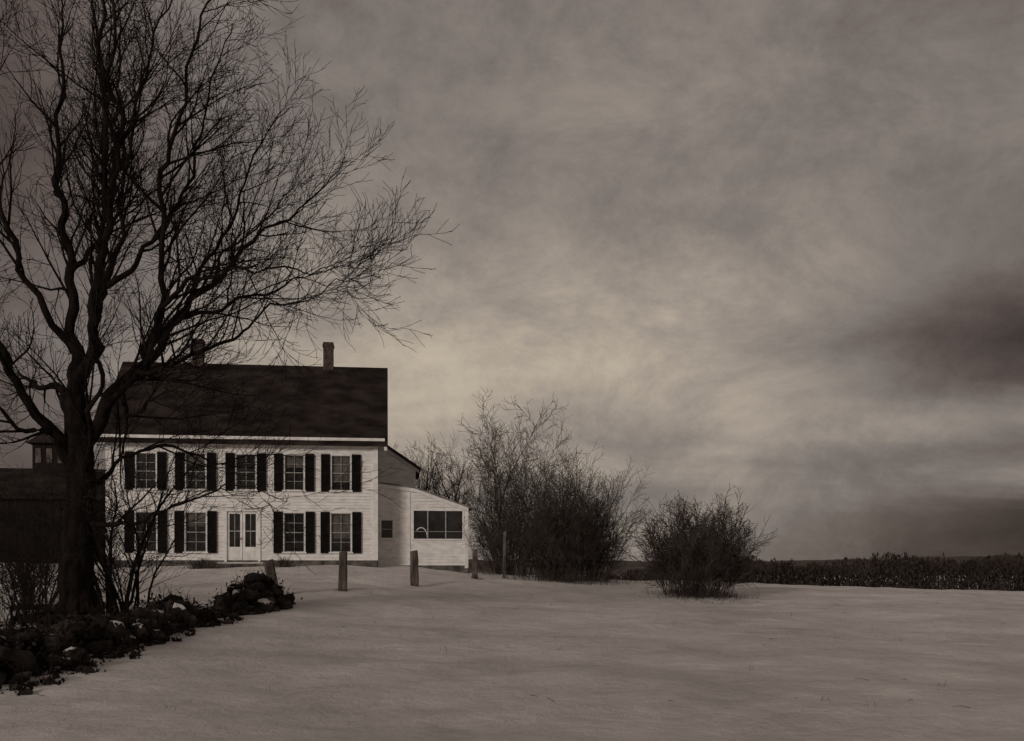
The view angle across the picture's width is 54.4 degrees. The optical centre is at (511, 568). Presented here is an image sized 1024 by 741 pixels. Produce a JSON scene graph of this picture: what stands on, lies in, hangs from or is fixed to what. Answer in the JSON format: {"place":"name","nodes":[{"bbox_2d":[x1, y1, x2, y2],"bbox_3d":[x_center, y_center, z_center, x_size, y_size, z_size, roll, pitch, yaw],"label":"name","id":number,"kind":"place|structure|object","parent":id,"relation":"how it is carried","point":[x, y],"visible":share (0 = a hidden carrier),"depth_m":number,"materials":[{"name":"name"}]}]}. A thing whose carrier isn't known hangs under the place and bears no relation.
{"place":"outdoors","nodes":[
{"label":"outdoors","id":0,"kind":"place"},
{"bbox_2d":[0,562,1023,740],"bbox_3d":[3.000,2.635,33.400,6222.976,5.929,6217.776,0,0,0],"label":"snow ground","id":1,"kind":"structure","parent":0,"point":[395,671],"depth_m":14.09,"materials":[{"name":"white snow"}]},
{"bbox_2d":[0,444,64,602],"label":"sapling tree","id":2,"kind":"object","parent":1,"relation":"on","point":[19,531],"visible":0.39,"depth_m":24.07,"materials":[{"name":"brown plant"}]},
{"bbox_2d":[0,516,96,634],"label":"bush","id":3,"kind":"object","parent":1,"relation":"on","point":[14,594],"visible":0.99,"depth_m":16.45,"materials":[{"name":"black plant"}]},
{"bbox_2d":[0,434,104,562],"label":"dark barn","id":4,"kind":"structure","parent":1,"relation":"on","point":[39,464],"depth_m":46.50,"materials":[{"name":"black wood"}]},
{"bbox_2d":[0,509,39,562],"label":"barn door","id":5,"kind":"structure","parent":4,"relation":"in","point":[34,516],"depth_m":45.00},
{"bbox_2d":[0,475,143,626],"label":"sapling tree","id":6,"kind":"object","parent":1,"relation":"on","point":[34,565],"visible":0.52,"depth_m":18.96,"materials":[{"name":"brown plant"}]},
{"bbox_2d":[0,459,143,610],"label":"sapling tree","id":7,"kind":"object","parent":1,"relation":"on","point":[40,539],"visible":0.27,"depth_m":21.12,"materials":[{"name":"brown plant"}]},
{"bbox_2d":[4,398,213,612],"bbox_3d":[-7.616,-1.103,18.413,2.842,4.551,3.585,0,0,26],"label":"sapling tree","id":8,"kind":"object","parent":1,"relation":"on","point":[109,582],"visible":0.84,"depth_m":18.40,"materials":[{"name":"brown plant"}]},
{"bbox_2d":[0,597,241,693],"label":"leaf litter","id":9,"kind":"object","parent":1,"relation":"on","point":[36,615],"visible":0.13,"depth_m":17.45,"materials":[{"name":"plant"}]},
{"bbox_2d":[0,584,243,695],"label":"stone wall","id":10,"kind":"structure","parent":1,"relation":"on","point":[70,641],"depth_m":14.67,"materials":[{"name":"grey stone"}]},
{"bbox_2d":[30,378,227,613],"bbox_3d":[-7.979,-1.482,19.615,4.166,5.224,3.091,0,0,33],"label":"sapling tree","id":11,"kind":"object","parent":1,"relation":"on","point":[128,590],"visible":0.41,"depth_m":19.76,"materials":[{"name":"brown plant"}]},
{"bbox_2d":[175,557,232,568],"bbox_3d":[-11.808,-0.168,38.622,1.945,0.585,1.950,0,0,18],"label":"shrub","id":12,"kind":"object","parent":1,"relation":"on","point":[202,564],"visible":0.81,"depth_m":38.35,"materials":[{"name":"brown plant"}]},
{"bbox_2d":[210,599,239,617],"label":"scattered rocks","id":13,"kind":"object","parent":1,"relation":"on","point":[223,614],"visible":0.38,"depth_m":20.73,"materials":[{"name":"stone"}]},
{"bbox_2d":[0,0,452,626],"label":"bare maple tree","id":14,"kind":"object","parent":1,"relation":"on","point":[114,166],"visible":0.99,"depth_m":17.51,"materials":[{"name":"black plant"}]},
{"bbox_2d":[204,565,302,615],"bbox_3d":[-5.909,0.522,23.011,2.121,1.177,3.363,0,0,0],"label":"rock pile","id":15,"kind":"object","parent":1,"relation":"on","point":[254,593],"visible":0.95,"depth_m":22.25,"materials":[{"name":"stone"}]},
{"bbox_2d":[264,559,277,584],"bbox_3d":[-6.252,0.413,25.987,0.288,1.283,0.294,-9,3,-17],"label":"fence post","id":16,"kind":"object","parent":1,"relation":"on","point":[269,566],"visible":0.45,"depth_m":25.86,"materials":[{"name":"grey wood"}]},
{"bbox_2d":[94,338,472,572],"bbox_3d":[-9.514,-4.750,44.445,15.150,10.700,10.000,0,0,-7],"label":"white farmhouse","id":17,"kind":"object","parent":1,"relation":"on","point":[347,407],"visible":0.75,"depth_m":40.84,"materials":[{"name":"paint"}]},
{"bbox_2d":[124,510,166,552],"bbox_3d":[-14.651,-1.465,39.880,1.650,1.730,0.210,0,0,-7],"label":"lower window","id":18,"kind":"structure","parent":17,"relation":"in","point":[162,520],"depth_m":39.88,"materials":[{"name":"paint"}]},
{"bbox_2d":[125,451,166,489],"bbox_3d":[-14.651,-3.905,39.880,1.610,1.570,0.210,0,0,-7],"label":"upper window","id":19,"kind":"structure","parent":17,"relation":"in","point":[154,460],"depth_m":39.88,"materials":[{"name":"paint"}]},
{"bbox_2d":[175,451,215,490],"bbox_3d":[-12.736,-3.905,40.115,1.610,1.570,0.210,0,0,-7],"label":"upper window","id":20,"kind":"structure","parent":17,"relation":"in","point":[177,459],"depth_m":40.11,"materials":[{"name":"paint"}]},
{"bbox_2d":[174,510,216,552],"bbox_3d":[-12.736,-1.465,40.115,1.650,1.730,0.210,0,0,-7],"label":"lower window","id":21,"kind":"structure","parent":17,"relation":"in","point":[200,540],"depth_m":40.12,"materials":[{"name":"paint"}]},
{"bbox_2d":[222,507,261,561],"bbox_3d":[-10.910,-1.370,40.304,1.590,2.220,0.200,0,0,-7],"label":"front door","id":22,"kind":"structure","parent":17,"relation":"in","point":[239,530],"depth_m":40.35,"materials":[{"name":"paint"}]},
{"bbox_2d":[225,452,265,490],"bbox_3d":[-10.780,-3.905,40.355,1.610,1.570,0.210,0,0,-7],"label":"upper window","id":23,"kind":"structure","parent":17,"relation":"in","point":[229,478],"depth_m":40.35,"materials":[{"name":"paint"}]},
{"bbox_2d":[274,453,313,491],"bbox_3d":[-8.875,-3.905,40.589,1.610,1.570,0.210,0,0,-7],"label":"upper window","id":24,"kind":"structure","parent":17,"relation":"in","point":[292,470],"depth_m":40.59,"materials":[{"name":"paint"}]},
{"bbox_2d":[273,511,314,552],"bbox_3d":[-8.875,-1.465,40.589,1.650,1.730,0.210,0,0,-7],"label":"lower window","id":25,"kind":"structure","parent":17,"relation":"in","point":[300,519],"depth_m":40.60,"materials":[{"name":"paint"}]},
{"bbox_2d":[320,511,360,553],"bbox_3d":[-7.009,-1.465,40.818,1.650,1.730,0.210,0,0,-7],"label":"lower window","id":26,"kind":"structure","parent":17,"relation":"in","point":[340,537],"depth_m":40.82,"materials":[{"name":"paint"}]},
{"bbox_2d":[321,453,360,491],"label":"upper window","id":27,"kind":"structure","parent":17,"relation":"in","point":[333,467],"depth_m":40.82,"materials":[{"name":"paint"}]},
{"bbox_2d":[379,518,394,539],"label":"addition window","id":28,"kind":"structure","parent":17,"relation":"in","point":[386,524],"depth_m":42.60,"materials":[{"name":"glass"}]},
{"bbox_2d":[274,556,301,567],"bbox_3d":[-8.934,-0.229,38.998,1.314,0.538,1.240,0,0,-42],"label":"shrub","id":29,"kind":"object","parent":1,"relation":"on","point":[282,563],"visible":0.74,"depth_m":38.83,"materials":[{"name":"brown plant"}]},
{"bbox_2d":[338,551,347,590],"bbox_3d":[-4.774,0.221,28.099,0.269,1.432,0.272,1,0,-9],"label":"fence post","id":30,"kind":"object","parent":1,"relation":"on","point":[342,577],"visible":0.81,"depth_m":27.99,"materials":[{"name":"brown wood"}]},
{"bbox_2d":[410,550,418,586],"bbox_3d":[-3.139,0.146,31.995,0.267,1.456,0.274,-1,0,-23],"label":"fence post","id":31,"kind":"object","parent":1,"relation":"on","point":[414,575],"visible":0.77,"depth_m":31.89,"materials":[{"name":"brown wood"}]},
{"bbox_2d":[393,430,454,496],"bbox_3d":[-6.250,-4.124,62.148,5.165,9.064,4.797,0,0,-15],"label":"orchard tree","id":32,"kind":"object","parent":1,"relation":"on","point":[419,478],"visible":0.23,"depth_m":61.96,"materials":[{"name":"brown plant"}]},
{"bbox_2d":[416,439,476,519],"bbox_3d":[-3.321,-3.476,58.677,4.075,7.966,5.440,0,0,38],"label":"orchard tree","id":33,"kind":"object","parent":1,"relation":"on","point":[441,478],"visible":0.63,"depth_m":57.53,"materials":[{"name":"brown plant"}]},
{"bbox_2d":[472,549,477,577],"bbox_3d":[-1.429,-0.026,38.497,0.230,1.450,0.228,0,0,-6],"label":"fence post","id":34,"kind":"object","parent":1,"relation":"on","point":[475,562],"visible":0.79,"depth_m":38.41,"materials":[{"name":"brown wood"}]},
{"bbox_2d":[428,407,577,575],"bbox_3d":[0.007,-3.381,45.363,6.806,7.641,6.678,0,0,36],"label":"bare bush","id":35,"kind":"object","parent":1,"relation":"on","point":[490,491],"visible":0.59,"depth_m":44.44,"materials":[{"name":"brown plant"}]},
{"bbox_2d":[503,531,505,578],"bbox_3d":[-0.306,-0.397,40.503,0.134,2.232,0.133,1,0,-11],"label":"fence post","id":36,"kind":"object","parent":1,"relation":"on","point":[504,553],"visible":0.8,"depth_m":40.45,"materials":[{"name":"brown wood"}]},
{"bbox_2d":[457,387,565,567],"bbox_3d":[-0.624,-4.381,49.753,4.639,9.757,7.111,0,0,-34],"label":"orchard tree","id":37,"kind":"object","parent":1,"relation":"on","point":[496,431],"visible":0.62,"depth_m":49.52,"materials":[{"name":"brown plant"}]},
{"bbox_2d":[452,486,579,576],"bbox_3d":[0.347,-1.517,43.145,5.881,3.971,6.224,0,0,0],"label":"bare bush","id":38,"kind":"object","parent":1,"relation":"on","point":[494,555],"visible":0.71,"depth_m":42.40,"materials":[{"name":"brown plant"}]},
{"bbox_2d":[30,572,1003,708],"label":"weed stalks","id":39,"kind":"object","parent":1,"relation":"on","point":[641,607],"visible":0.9,"depth_m":17.91,"materials":[{"name":"brown plant"}]},
{"bbox_2d":[474,424,615,576],"bbox_3d":[2.192,-2.906,44.310,6.290,6.978,7.172,0,0,44],"label":"bare bush","id":40,"kind":"object","parent":1,"relation":"on","point":[551,503],"visible":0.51,"depth_m":43.37,"materials":[{"name":"brown plant"}]},
{"bbox_2d":[459,566,647,587],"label":"dry grass","id":41,"kind":"structure","parent":1,"relation":"on","point":[561,576],"depth_m":41.49,"materials":[{"name":"brown plant"}]},
{"bbox_2d":[509,479,649,581],"bbox_3d":[2.390,-1.559,42.742,6.184,4.304,5.398,0,0,-26],"label":"bare bush","id":42,"kind":"object","parent":1,"relation":"on","point":[571,540],"visible":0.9,"depth_m":41.88,"materials":[{"name":"brown plant"}]},
{"bbox_2d":[529,444,687,580],"bbox_3d":[3.741,-2.294,43.182,5.319,5.971,6.679,0,0,-33],"label":"bare bush","id":43,"kind":"object","parent":1,"relation":"on","point":[608,513],"visible":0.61,"depth_m":42.79,"materials":[{"name":"brown plant"}]},
{"bbox_2d":[605,483,776,598],"bbox_3d":[5.791,-0.863,32.177,5.744,3.700,5.498,0,0,0],"label":"bare bush","id":44,"kind":"object","parent":1,"relation":"on","point":[706,556],"visible":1,"depth_m":31.43,"materials":[{"name":"brown plant"}]},
{"bbox_2d":[634,584,759,603],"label":"dry grass","id":45,"kind":"structure","parent":1,"relation":"on","point":[696,593],"depth_m":31.43,"materials":[{"name":"brown plant"}]},
{"bbox_2d":[591,552,1023,590],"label":"corn field","id":46,"kind":"structure","parent":1,"relation":"on","point":[982,574],"depth_m":237.23,"materials":[{"name":"brown plant"}]},
{"bbox_2d":[0,0,1023,561],"label":"sky","id":47,"kind":"structure","parent":0,"point":[773,250],"materials":[{"name":"grey"}]},
{"bbox_2d":[468,555,1023,575],"bbox_3d":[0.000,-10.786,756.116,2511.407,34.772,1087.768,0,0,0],"label":"distant hills","id":48,"kind":"structure","parent":0,"point":[629,564],"depth_m":871.54,"materials":[{"name":"brown plant"}]}
]}

